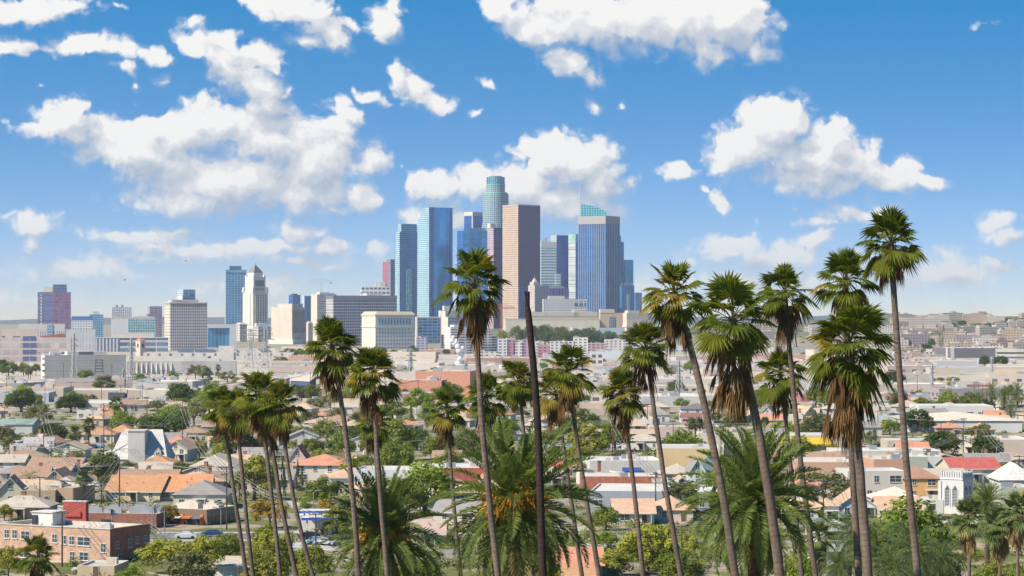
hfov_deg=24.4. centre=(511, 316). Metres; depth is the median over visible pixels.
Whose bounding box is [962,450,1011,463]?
house
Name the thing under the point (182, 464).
leafy tree
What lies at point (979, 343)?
terrace house
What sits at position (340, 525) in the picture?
leafy tree
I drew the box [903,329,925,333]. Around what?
terrace house
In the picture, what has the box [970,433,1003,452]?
leafy tree
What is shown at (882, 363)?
warehouse
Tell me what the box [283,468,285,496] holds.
cypress tree
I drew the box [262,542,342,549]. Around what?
yard paving
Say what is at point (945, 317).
terrace house
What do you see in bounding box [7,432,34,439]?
hedge
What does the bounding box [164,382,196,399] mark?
leafy tree
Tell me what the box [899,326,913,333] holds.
terrace house
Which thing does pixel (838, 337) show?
terrace house
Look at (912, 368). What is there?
warehouse
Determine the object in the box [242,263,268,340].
civic tower
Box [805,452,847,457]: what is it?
house
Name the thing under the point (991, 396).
date palm
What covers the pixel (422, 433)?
leafy tree
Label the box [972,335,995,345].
terrace house
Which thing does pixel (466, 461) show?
house
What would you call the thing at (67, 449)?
power line
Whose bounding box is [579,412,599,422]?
leafy tree
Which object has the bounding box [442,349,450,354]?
leafy tree
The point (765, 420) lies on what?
leafy tree
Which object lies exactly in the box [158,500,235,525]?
shop row
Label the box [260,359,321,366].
warehouse
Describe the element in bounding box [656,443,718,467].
house
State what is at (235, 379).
leafy tree
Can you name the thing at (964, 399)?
leafy tree
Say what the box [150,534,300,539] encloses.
road
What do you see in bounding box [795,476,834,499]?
house
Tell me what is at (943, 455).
house
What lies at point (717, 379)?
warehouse
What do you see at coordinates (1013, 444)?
house
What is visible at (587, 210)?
skyscraper
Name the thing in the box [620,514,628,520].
window
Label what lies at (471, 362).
warehouse
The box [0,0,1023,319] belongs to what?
sky
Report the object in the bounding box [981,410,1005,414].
house
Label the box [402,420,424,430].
house
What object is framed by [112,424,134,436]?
house
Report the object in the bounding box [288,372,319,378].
warehouse
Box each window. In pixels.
[4,529,9,538]
[11,529,16,538]
[18,550,27,557]
[20,531,29,539]
[52,534,57,543]
[60,535,66,544]
[69,536,74,545]
[70,551,74,560]
[77,536,90,546]
[79,552,88,560]
[100,543,105,552]
[101,519,110,521]
[112,492,117,498]
[128,538,132,547]
[143,535,147,542]
[161,492,169,497]
[327,466,331,471]
[456,495,464,498]
[594,499,602,506]
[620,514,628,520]
[662,511,666,517]
[844,507,849,514]
[874,475,878,482]
[889,475,901,482]
[912,480,916,485]
[927,479,935,485]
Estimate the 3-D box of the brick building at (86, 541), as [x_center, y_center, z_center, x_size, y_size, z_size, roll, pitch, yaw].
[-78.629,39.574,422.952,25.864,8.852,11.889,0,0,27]
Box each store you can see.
[796,389,818,401]
[871,390,910,398]
[881,359,918,364]
[910,392,929,397]
[916,359,931,364]
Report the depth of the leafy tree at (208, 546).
383.96 m
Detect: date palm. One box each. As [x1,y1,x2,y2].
[312,461,450,575]
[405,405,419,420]
[426,415,607,575]
[674,419,838,575]
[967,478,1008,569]
[969,389,987,403]
[981,381,1002,404]
[994,386,1011,408]
[1002,400,1019,417]
[1007,380,1023,407]
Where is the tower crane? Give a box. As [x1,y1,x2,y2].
[497,304,515,338]
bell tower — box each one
[135,338,145,355]
[938,469,973,514]
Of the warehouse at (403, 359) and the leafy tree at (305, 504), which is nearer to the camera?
the leafy tree at (305, 504)
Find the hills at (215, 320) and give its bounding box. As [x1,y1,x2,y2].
[0,317,757,323]
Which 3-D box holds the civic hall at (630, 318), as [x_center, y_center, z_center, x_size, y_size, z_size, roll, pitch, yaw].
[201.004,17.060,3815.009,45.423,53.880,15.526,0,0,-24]
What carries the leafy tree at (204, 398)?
on the ground
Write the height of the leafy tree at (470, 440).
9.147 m
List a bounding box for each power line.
[29,446,126,449]
[41,477,91,482]
[48,442,121,466]
[56,460,123,512]
[97,483,187,542]
[111,422,163,426]
[127,448,195,467]
[179,404,227,468]
[197,468,229,475]
[222,469,319,513]
[382,430,463,441]
[475,419,613,431]
[609,419,658,473]
[925,430,963,448]
[982,429,1017,455]
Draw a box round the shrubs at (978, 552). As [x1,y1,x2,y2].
[0,377,1023,568]
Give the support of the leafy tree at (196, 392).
on the ground
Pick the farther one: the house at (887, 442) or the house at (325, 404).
the house at (325, 404)
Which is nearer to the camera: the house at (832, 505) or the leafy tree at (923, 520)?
the leafy tree at (923, 520)
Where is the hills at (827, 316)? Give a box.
[754,312,927,322]
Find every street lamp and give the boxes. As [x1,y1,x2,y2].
[152,503,160,534]
[156,505,164,533]
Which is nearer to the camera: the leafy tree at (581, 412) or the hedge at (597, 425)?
the hedge at (597, 425)
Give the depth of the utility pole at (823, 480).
475.55 m
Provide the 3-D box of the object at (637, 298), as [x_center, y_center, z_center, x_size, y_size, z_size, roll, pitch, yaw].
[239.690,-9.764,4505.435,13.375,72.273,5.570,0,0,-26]
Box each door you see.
[17,509,21,518]
[32,515,37,524]
[58,495,62,503]
[92,566,98,575]
[130,493,134,501]
[424,535,430,544]
[641,514,646,523]
[681,511,685,521]
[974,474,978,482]
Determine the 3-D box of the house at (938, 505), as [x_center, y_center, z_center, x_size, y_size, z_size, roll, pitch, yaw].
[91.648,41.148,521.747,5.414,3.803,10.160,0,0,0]
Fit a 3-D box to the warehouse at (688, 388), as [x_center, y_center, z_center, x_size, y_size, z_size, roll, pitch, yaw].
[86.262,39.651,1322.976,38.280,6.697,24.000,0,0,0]
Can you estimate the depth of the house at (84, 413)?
998.44 m
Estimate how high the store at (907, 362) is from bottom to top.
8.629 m
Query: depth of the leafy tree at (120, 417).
861.33 m
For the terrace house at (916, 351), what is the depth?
2462.85 m
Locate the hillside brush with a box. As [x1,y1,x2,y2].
[760,320,1023,355]
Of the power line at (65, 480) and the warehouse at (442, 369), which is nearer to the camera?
the power line at (65, 480)
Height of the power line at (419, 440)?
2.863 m
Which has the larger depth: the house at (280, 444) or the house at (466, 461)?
the house at (280, 444)
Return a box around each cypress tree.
[281,456,285,489]
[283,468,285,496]
[296,459,299,489]
[300,466,303,490]
[812,393,816,407]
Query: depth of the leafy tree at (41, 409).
949.69 m
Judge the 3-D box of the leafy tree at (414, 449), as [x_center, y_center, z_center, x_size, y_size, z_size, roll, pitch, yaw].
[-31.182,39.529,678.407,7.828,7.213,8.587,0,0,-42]
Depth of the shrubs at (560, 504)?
490.66 m
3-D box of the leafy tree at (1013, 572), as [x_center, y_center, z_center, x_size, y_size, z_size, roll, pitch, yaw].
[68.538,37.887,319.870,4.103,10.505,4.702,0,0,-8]
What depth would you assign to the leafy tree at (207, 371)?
1570.89 m
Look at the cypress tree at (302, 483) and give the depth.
582.58 m
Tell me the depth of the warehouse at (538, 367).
1704.76 m
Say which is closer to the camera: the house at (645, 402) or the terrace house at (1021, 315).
the house at (645, 402)
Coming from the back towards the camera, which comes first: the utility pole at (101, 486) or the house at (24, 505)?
the utility pole at (101, 486)
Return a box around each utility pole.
[34,476,43,496]
[40,412,46,444]
[47,441,55,456]
[56,511,67,566]
[96,482,106,503]
[100,403,107,453]
[114,458,124,506]
[179,402,185,438]
[221,467,228,529]
[309,513,322,545]
[608,418,612,455]
[650,473,660,500]
[675,525,688,546]
[817,479,829,517]
[959,429,966,452]
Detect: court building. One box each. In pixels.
[268,304,305,343]
[361,311,414,348]
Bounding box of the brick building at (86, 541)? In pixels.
[0,509,149,562]
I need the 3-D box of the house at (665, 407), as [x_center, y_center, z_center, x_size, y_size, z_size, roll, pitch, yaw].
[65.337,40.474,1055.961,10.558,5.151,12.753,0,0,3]
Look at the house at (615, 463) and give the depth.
621.83 m
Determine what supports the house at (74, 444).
on the ground
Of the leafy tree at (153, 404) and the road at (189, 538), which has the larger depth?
the leafy tree at (153, 404)
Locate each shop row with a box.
[89,504,165,527]
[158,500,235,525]
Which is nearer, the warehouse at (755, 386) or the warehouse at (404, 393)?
the warehouse at (404, 393)
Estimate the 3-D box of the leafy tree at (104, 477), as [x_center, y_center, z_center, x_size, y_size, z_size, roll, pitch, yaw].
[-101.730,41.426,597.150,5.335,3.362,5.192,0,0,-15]
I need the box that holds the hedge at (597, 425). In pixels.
[585,420,606,428]
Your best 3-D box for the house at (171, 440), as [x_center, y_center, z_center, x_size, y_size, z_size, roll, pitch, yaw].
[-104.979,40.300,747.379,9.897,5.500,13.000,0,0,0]
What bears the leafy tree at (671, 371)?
on the ground
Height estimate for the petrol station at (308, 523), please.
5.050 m
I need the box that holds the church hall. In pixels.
[112,429,174,466]
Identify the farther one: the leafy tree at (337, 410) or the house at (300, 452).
the leafy tree at (337, 410)
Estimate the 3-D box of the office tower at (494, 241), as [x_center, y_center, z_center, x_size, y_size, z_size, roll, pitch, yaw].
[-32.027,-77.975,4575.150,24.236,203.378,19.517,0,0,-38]
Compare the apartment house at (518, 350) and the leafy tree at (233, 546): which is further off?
the apartment house at (518, 350)
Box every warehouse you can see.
[0,378,44,385]
[0,379,37,385]
[0,383,73,396]
[0,391,55,401]
[41,351,125,378]
[55,375,125,387]
[66,385,143,398]
[85,398,154,408]
[108,389,127,399]
[126,376,209,387]
[127,358,236,374]
[133,377,202,387]
[134,396,191,405]
[140,386,205,398]
[141,388,192,398]
[216,382,263,397]
[219,379,272,390]
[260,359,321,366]
[270,363,315,371]
[270,377,289,386]
[271,360,317,365]
[275,371,312,377]
[281,345,308,351]
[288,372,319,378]
[289,354,346,360]
[289,374,318,387]
[292,369,329,373]
[296,388,329,400]
[316,377,381,391]
[321,347,371,352]
[342,390,371,397]
[344,369,401,380]
[377,364,406,370]
[378,390,430,400]
[388,350,438,358]
[388,357,437,361]
[391,361,444,368]
[392,369,417,382]
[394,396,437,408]
[408,368,461,370]
[421,348,456,353]
[436,364,487,370]
[454,355,494,363]
[454,362,501,370]
[462,355,537,364]
[467,360,493,363]
[475,392,530,406]
[481,369,528,377]
[497,378,551,388]
[499,365,539,370]
[526,387,612,401]
[540,356,556,367]
[543,352,589,357]
[573,364,636,373]
[574,399,614,408]
[575,360,637,364]
[575,366,604,374]
[583,373,610,379]
[584,377,611,386]
[585,376,598,386]
[603,348,624,357]
[603,358,632,361]
[630,364,669,373]
[632,374,674,377]
[636,376,712,384]
[638,392,699,406]
[646,381,696,392]
[650,345,687,351]
[656,363,676,370]
[660,376,767,384]
[669,355,712,360]
[679,364,759,372]
[694,390,717,406]
[697,359,717,363]
[700,367,718,373]
[701,372,728,375]
[704,383,720,392]
[711,383,802,398]
[724,367,765,371]
[736,357,802,366]
[752,367,797,374]
[759,381,806,388]
[762,352,804,361]
[768,346,819,353]
[805,348,836,357]
[805,381,829,389]
[866,362,904,370]
[874,363,935,372]
[875,381,909,392]
[878,381,946,390]
[891,370,932,382]
[923,385,1001,398]
[925,366,959,374]
[926,358,957,362]
[933,358,976,366]
[940,364,1023,372]
[951,381,966,386]
[976,359,1016,365]
[984,381,1023,393]
[985,370,1023,382]
[987,363,1023,365]
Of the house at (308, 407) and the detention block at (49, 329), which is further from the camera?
the detention block at (49, 329)
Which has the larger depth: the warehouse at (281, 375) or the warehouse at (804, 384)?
the warehouse at (281, 375)
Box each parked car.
[90,444,99,448]
[174,531,197,538]
[200,529,222,536]
[297,531,320,537]
[306,536,321,544]
[314,537,335,545]
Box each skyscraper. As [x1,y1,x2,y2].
[482,176,508,230]
[580,198,605,215]
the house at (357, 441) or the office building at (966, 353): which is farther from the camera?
the office building at (966, 353)
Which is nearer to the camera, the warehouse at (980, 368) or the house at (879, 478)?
the house at (879, 478)
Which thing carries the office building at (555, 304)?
on the ground
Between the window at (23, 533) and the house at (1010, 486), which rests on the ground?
the house at (1010, 486)
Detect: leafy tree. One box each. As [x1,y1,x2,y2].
[0,361,17,374]
[0,425,18,445]
[0,503,13,520]
[0,545,22,575]
[3,388,36,411]
[11,384,34,408]
[17,363,31,374]
[23,404,57,419]
[25,365,33,378]
[25,394,45,405]
[31,363,40,371]
[33,422,69,438]
[54,394,88,411]
[65,390,82,397]
[76,370,94,377]
[85,449,120,476]
[91,375,115,387]
[98,474,111,484]
[109,410,136,428]
[112,564,147,575]
[120,460,136,466]
[134,373,149,378]
[134,412,189,431]
[134,535,204,572]
[146,399,167,408]
[153,408,171,414]
[159,404,189,431]
[162,505,177,523]
[162,551,217,575]
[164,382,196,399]
[167,370,178,377]
[173,398,191,403]
[173,461,188,469]
[181,398,208,426]
[187,364,200,377]
[190,534,224,564]
[192,388,221,411]
[193,364,212,377]
[193,440,208,458]
[194,389,200,396]
[198,381,217,395]
[208,425,253,453]
[210,442,226,454]
[214,531,244,555]
[217,371,236,381]
[229,453,280,500]
[231,376,242,381]
[233,437,263,451]
[238,547,290,575]
[247,528,301,574]
[249,498,290,524]
[251,523,279,540]
[254,442,278,450]
[272,356,288,360]
[279,348,297,354]
[288,440,297,447]
[290,544,331,575]
[291,426,312,432]
[293,385,309,400]
[296,349,309,354]
[298,410,324,421]
[299,500,311,508]
[300,437,325,453]
[303,384,322,397]
[303,475,341,503]
[306,397,324,407]
[311,448,334,456]
[312,417,342,440]
[318,499,333,508]
[321,393,338,407]
[321,505,351,538]
[324,431,356,453]
[326,408,347,416]
[336,389,355,397]
[337,454,385,470]
[348,411,368,419]
[348,424,362,438]
[357,427,388,451]
[379,400,407,417]
[379,417,418,448]
[379,441,415,465]
[385,476,434,515]
[392,443,415,461]
[397,558,446,575]
[400,396,418,407]
[402,458,458,511]
[404,387,435,406]
[409,428,430,449]
[416,402,439,420]
[419,435,446,456]
[429,447,465,462]
[430,386,442,399]
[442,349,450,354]
[442,381,464,393]
[442,432,490,457]
[454,428,476,442]
[471,437,507,455]
[493,419,520,435]
[497,330,507,338]
[508,325,525,340]
[516,409,531,415]
[522,325,538,339]
[527,563,564,575]
[534,324,553,344]
[538,361,547,369]
[542,428,559,444]
[544,326,571,340]
[547,444,561,456]
[555,327,570,340]
[556,415,581,438]
[561,443,594,466]
[566,421,610,455]
[568,328,583,340]
[576,326,599,342]
[576,408,590,416]
[579,392,590,401]
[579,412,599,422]
[586,331,602,342]
[591,505,621,530]
[595,529,618,546]
[599,547,634,575]
[600,330,617,342]
[601,420,633,450]
[608,450,633,455]
[614,522,678,574]
[618,331,636,341]
[644,546,691,569]
[652,439,690,456]
[658,549,705,575]
[661,479,703,503]
[663,427,708,443]
[664,366,675,374]
[666,380,684,391]
[673,398,689,406]
[677,534,701,553]
[683,360,700,373]
[684,416,704,438]
[703,462,741,492]
[707,489,733,507]
[711,411,720,422]
[719,411,752,427]
[746,394,763,408]
[760,416,769,424]
[770,420,794,431]
[783,435,816,456]
[783,552,822,575]
[796,470,849,497]
[800,410,831,431]
[804,385,826,400]
[817,388,836,405]
[865,429,876,443]
[873,492,959,575]
[881,418,899,434]
[885,369,905,382]
[885,388,907,403]
[906,406,934,432]
[912,396,932,403]
[920,430,962,452]
[921,344,931,348]
[922,547,965,575]
[927,339,935,346]
[932,400,944,403]
[937,390,957,403]
[957,391,979,403]
[958,320,966,325]
[962,423,992,436]
[970,398,996,407]
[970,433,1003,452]
[971,557,1010,575]
[979,355,990,365]
[993,355,1008,363]
[1001,384,1015,397]
[1006,559,1023,575]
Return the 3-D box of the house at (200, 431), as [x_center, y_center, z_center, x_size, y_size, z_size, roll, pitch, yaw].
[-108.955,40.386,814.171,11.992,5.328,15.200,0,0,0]
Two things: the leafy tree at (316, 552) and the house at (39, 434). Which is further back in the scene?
the house at (39, 434)
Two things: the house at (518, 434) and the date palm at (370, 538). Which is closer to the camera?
the date palm at (370, 538)
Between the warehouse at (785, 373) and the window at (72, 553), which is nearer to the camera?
the window at (72, 553)
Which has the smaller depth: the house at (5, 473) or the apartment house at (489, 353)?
the house at (5, 473)
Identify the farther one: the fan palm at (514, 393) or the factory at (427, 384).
the factory at (427, 384)
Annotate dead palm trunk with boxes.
[524,291,546,575]
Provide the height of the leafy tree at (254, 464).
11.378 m
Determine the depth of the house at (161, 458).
661.97 m
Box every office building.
[72,316,92,328]
[96,333,168,351]
[112,316,155,336]
[208,324,236,347]
[306,321,312,343]
[311,292,336,340]
[326,293,396,345]
[360,281,389,295]
[415,317,440,347]
[439,306,454,316]
[441,311,461,346]
[528,275,548,311]
[542,296,587,312]
[549,285,568,298]
[935,346,994,360]
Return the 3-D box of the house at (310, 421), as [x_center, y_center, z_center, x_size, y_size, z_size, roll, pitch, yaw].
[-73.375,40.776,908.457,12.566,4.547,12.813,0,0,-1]
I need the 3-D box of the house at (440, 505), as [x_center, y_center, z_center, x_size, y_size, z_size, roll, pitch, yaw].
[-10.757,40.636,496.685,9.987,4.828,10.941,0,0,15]
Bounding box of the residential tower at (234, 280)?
[224,266,245,323]
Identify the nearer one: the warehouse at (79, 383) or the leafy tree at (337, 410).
the leafy tree at (337, 410)
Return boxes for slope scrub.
[0,554,1023,575]
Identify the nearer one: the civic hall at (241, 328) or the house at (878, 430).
the house at (878, 430)
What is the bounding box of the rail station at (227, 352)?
[143,345,293,359]
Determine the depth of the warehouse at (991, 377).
1524.04 m
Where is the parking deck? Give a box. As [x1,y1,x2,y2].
[986,347,1023,358]
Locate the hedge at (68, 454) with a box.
[50,449,86,457]
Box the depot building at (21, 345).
[0,329,71,361]
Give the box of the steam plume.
[450,335,464,363]
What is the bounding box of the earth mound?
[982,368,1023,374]
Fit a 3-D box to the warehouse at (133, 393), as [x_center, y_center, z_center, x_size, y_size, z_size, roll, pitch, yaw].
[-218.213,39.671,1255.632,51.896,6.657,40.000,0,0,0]
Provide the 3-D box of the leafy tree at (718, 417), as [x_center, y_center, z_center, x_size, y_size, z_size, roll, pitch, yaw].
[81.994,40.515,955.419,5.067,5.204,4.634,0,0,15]
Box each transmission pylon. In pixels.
[70,333,77,377]
[119,369,127,377]
[126,337,135,378]
[242,328,258,368]
[257,327,273,370]
[405,348,415,371]
[462,360,467,369]
[674,360,682,392]
[930,363,933,387]
[989,357,993,371]
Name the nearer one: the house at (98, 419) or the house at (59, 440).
the house at (59, 440)
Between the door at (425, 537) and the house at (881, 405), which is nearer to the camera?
the door at (425, 537)
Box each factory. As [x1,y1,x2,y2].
[395,376,446,399]
[415,367,475,396]
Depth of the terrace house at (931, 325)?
3960.16 m
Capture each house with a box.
[0,397,16,406]
[0,406,8,417]
[0,419,41,433]
[0,440,23,451]
[0,454,31,468]
[0,465,21,482]
[0,474,26,501]
[0,491,59,518]
[5,414,20,418]
[6,443,50,454]
[7,446,49,456]
[9,462,53,479]
[20,479,67,486]
[20,485,56,501]
[21,429,47,439]
[23,434,55,455]
[26,454,88,469]
[41,435,68,446]
[44,466,76,479]
[48,482,94,503]
[49,440,92,456]
[60,475,91,483]
[69,461,81,478]
[77,408,108,418]
[77,459,108,481]
[77,557,128,575]
[80,413,111,425]
[80,425,119,442]
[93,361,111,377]
[99,405,127,412]
[100,411,128,415]
[103,475,169,501]
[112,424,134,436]
[117,465,182,474]
[119,400,149,410]
[120,467,146,468]
[137,455,178,463]
[138,462,173,468]
[157,474,214,500]
[164,399,187,408]
[164,430,187,439]
[168,436,196,443]
[170,438,198,461]
[172,480,232,504]
[180,426,208,442]
[182,461,214,473]
[188,452,243,467]
[189,467,225,485]
[201,420,217,428]
[207,436,234,452]
[212,466,240,488]
[212,556,272,575]
[226,451,264,469]
[236,447,270,466]
[247,469,297,490]
[254,435,282,445]
[289,429,318,445]
[289,444,310,468]
[291,454,345,482]
[296,403,318,413]
[298,423,330,435]
[302,392,331,406]
[304,417,322,424]
[308,411,327,419]
[324,414,349,425]
[326,464,366,488]
[331,403,359,413]
[341,420,367,427]
[343,398,359,402]
[344,435,365,450]
[345,451,390,465]
[353,406,360,412]
[353,465,420,483]
[354,481,389,501]
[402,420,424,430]
[404,484,450,508]
[410,520,447,544]
[412,402,444,418]
[416,336,426,351]
[422,461,483,484]
[430,499,484,523]
[431,447,462,461]
[440,411,469,417]
[441,335,443,347]
[446,457,501,464]
[452,413,475,426]
[455,485,484,498]
[463,400,484,407]
[480,350,498,356]
[496,411,516,420]
[498,338,507,355]
[507,337,514,355]
[514,341,522,355]
[514,425,549,440]
[522,339,528,355]
[525,422,547,427]
[528,416,548,427]
[534,340,538,355]
[537,343,549,356]
[545,467,565,486]
[548,460,571,481]
[550,340,574,352]
[552,547,604,573]
[560,562,596,575]
[573,336,587,352]
[576,461,617,483]
[579,423,598,439]
[580,472,654,488]
[582,454,659,476]
[588,342,605,352]
[590,483,713,510]
[599,429,654,443]
[604,338,625,349]
[609,498,656,523]
[621,434,663,449]
[626,342,648,348]
[630,418,645,428]
[633,401,646,418]
[634,411,659,428]
[639,399,663,406]
[642,406,669,421]
[648,402,670,413]
[648,424,720,437]
[652,477,678,483]
[654,495,695,521]
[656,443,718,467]
[657,463,685,479]
[673,475,686,483]
[679,403,713,422]
[680,412,702,424]
[684,457,705,483]
[696,430,719,455]
[701,456,713,475]
[722,428,744,454]
[759,413,783,426]
[761,324,775,329]
[761,330,773,338]
[762,406,772,413]
[762,428,784,431]
[766,495,822,518]
[776,432,841,453]
[777,340,793,346]
[788,408,805,423]
[788,457,848,478]
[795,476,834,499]
[797,405,816,415]
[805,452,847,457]
[805,518,850,563]
[808,324,819,331]
[809,327,821,335]
[820,498,841,520]
[821,403,835,416]
[826,445,940,457]
[833,335,843,342]
[833,488,875,517]
[835,466,903,498]
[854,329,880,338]
[862,422,881,434]
[863,399,885,410]
[863,454,909,469]
[864,412,888,422]
[866,486,916,500]
[869,396,891,406]
[870,496,923,519]
[878,325,892,334]
[881,411,898,418]
[881,438,935,448]
[886,447,911,454]
[889,402,911,412]
[889,412,1021,431]
[890,316,910,323]
[892,351,910,358]
[892,442,929,446]
[893,337,908,349]
[894,450,927,467]
[898,312,911,316]
[899,320,908,327]
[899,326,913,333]
[900,332,929,346]
[901,316,943,327]
[902,466,939,495]
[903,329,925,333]
[905,344,922,350]
[907,350,924,355]
[909,397,928,399]
[909,402,993,413]
[910,353,944,360]
[914,327,943,333]
[915,322,935,328]
[919,406,947,413]
[920,495,942,513]
[921,451,941,467]
[922,468,964,476]
[924,348,934,353]
[927,450,955,456]
[928,314,948,319]
[930,335,954,344]
[933,420,964,435]
[934,457,1001,482]
[936,322,953,328]
[940,311,962,320]
[943,329,966,337]
[945,341,972,346]
[949,437,972,453]
[954,325,975,332]
[955,333,976,341]
[962,313,974,321]
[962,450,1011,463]
[964,429,976,438]
[965,423,996,434]
[967,312,991,324]
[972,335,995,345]
[973,435,1023,455]
[975,325,1003,335]
[975,341,989,346]
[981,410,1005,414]
[983,343,1002,348]
[986,315,1004,322]
[987,462,1023,483]
[990,482,1023,509]
[991,321,1006,326]
[992,338,1014,347]
[994,401,1008,412]
[995,412,1010,417]
[997,328,1004,333]
[1000,452,1023,467]
[1005,327,1023,339]
[1007,319,1017,325]
[1007,405,1023,416]
[1008,340,1023,348]
[1015,412,1023,420]
[1017,319,1023,325]
[1018,312,1023,318]
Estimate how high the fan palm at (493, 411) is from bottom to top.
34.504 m
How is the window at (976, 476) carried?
in the house at (982, 467)
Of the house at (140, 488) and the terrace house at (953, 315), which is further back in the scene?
the terrace house at (953, 315)
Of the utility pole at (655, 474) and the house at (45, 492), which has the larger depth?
the house at (45, 492)
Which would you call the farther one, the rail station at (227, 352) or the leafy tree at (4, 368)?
the rail station at (227, 352)
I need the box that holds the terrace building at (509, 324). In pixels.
[504,319,599,342]
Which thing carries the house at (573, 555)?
on the ground
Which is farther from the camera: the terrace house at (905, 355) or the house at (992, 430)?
the terrace house at (905, 355)
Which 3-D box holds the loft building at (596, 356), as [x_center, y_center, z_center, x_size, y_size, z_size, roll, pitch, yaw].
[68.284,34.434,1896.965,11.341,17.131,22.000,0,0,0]
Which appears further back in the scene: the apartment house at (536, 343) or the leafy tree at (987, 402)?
the apartment house at (536, 343)
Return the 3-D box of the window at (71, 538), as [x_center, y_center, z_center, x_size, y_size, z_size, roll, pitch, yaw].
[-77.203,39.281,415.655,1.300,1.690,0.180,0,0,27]
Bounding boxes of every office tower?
[164,299,207,350]
[396,224,416,328]
[418,207,452,316]
[457,228,486,326]
[464,212,482,227]
[487,223,502,328]
[502,204,539,329]
[540,237,560,285]
[551,235,567,287]
[568,234,577,298]
[578,216,619,312]
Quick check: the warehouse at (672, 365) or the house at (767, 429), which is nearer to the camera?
the house at (767, 429)
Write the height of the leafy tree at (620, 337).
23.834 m
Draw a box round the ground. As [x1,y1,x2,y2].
[0,316,1023,575]
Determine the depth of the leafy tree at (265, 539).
383.31 m
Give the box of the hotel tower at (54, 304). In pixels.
[38,284,70,328]
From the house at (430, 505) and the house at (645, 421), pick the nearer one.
the house at (430, 505)
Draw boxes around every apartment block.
[89,311,102,336]
[111,305,131,336]
[146,306,161,336]
[445,325,497,353]
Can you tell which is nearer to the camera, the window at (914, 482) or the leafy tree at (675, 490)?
the leafy tree at (675, 490)
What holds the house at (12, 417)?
on the ground
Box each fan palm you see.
[13,531,61,575]
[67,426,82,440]
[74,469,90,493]
[81,416,96,445]
[107,396,125,426]
[200,383,248,575]
[215,364,220,377]
[215,385,254,575]
[230,370,291,575]
[244,397,298,575]
[251,376,314,575]
[300,315,361,575]
[342,344,402,575]
[353,403,393,481]
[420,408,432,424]
[421,383,469,575]
[429,246,511,575]
[459,368,508,563]
[493,360,539,575]
[529,366,583,575]
[539,341,601,575]
[594,367,648,575]
[616,319,683,575]
[638,260,738,575]
[679,269,784,575]
[752,261,818,575]
[752,343,809,575]
[802,302,898,575]
[802,519,837,574]
[809,246,883,575]
[853,204,927,575]
[947,496,985,575]
[976,503,1023,575]
[996,490,1023,575]
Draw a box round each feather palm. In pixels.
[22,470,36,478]
[96,491,109,502]
[816,511,879,575]
[816,545,861,575]
[842,519,909,575]
[871,545,921,575]
[882,524,948,575]
[912,539,967,575]
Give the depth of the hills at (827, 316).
12225.16 m
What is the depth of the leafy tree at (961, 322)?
4017.16 m
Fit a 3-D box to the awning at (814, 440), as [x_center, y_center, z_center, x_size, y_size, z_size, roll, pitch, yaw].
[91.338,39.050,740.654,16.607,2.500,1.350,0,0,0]
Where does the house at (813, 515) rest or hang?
on the ground
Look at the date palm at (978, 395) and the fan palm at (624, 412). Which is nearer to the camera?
the fan palm at (624, 412)
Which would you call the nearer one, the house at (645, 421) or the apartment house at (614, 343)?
the house at (645, 421)
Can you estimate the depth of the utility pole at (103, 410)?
678.13 m
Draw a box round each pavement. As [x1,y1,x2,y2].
[41,423,1023,423]
[157,532,298,533]
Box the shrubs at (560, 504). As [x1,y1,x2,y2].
[0,362,1023,568]
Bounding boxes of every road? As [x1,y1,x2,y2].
[41,422,1023,422]
[91,448,619,448]
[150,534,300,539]
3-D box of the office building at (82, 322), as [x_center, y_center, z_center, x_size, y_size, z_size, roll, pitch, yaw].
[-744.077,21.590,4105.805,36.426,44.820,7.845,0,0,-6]
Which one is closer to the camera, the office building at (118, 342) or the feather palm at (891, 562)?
the feather palm at (891, 562)
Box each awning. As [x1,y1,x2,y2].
[622,467,641,472]
[778,438,830,445]
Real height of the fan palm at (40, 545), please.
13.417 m
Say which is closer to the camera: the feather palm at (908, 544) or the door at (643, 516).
the feather palm at (908, 544)
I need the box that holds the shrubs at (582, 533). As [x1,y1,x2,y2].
[3,359,1023,569]
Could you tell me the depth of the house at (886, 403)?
1131.05 m
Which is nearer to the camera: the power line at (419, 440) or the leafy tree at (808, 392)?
the power line at (419, 440)
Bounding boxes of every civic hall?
[236,323,246,341]
[253,323,270,341]
[531,310,598,318]
[599,309,622,327]
[622,311,650,341]
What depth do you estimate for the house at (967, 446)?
743.21 m
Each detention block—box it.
[18,324,65,336]
[66,329,95,350]
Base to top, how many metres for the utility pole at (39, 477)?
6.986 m
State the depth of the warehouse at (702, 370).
1754.65 m
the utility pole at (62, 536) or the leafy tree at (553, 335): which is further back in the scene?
the leafy tree at (553, 335)
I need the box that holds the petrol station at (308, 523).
[298,509,341,538]
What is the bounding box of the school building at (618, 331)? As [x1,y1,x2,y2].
[571,327,624,342]
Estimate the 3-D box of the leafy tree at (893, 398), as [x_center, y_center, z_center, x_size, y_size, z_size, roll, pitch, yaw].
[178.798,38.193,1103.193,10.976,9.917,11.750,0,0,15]
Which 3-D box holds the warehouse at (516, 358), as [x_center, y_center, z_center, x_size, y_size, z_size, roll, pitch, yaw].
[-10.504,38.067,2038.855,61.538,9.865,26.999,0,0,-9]
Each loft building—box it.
[590,349,604,365]
[964,380,989,386]
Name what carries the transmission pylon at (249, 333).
on the ground
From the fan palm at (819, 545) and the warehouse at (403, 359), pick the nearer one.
the fan palm at (819, 545)

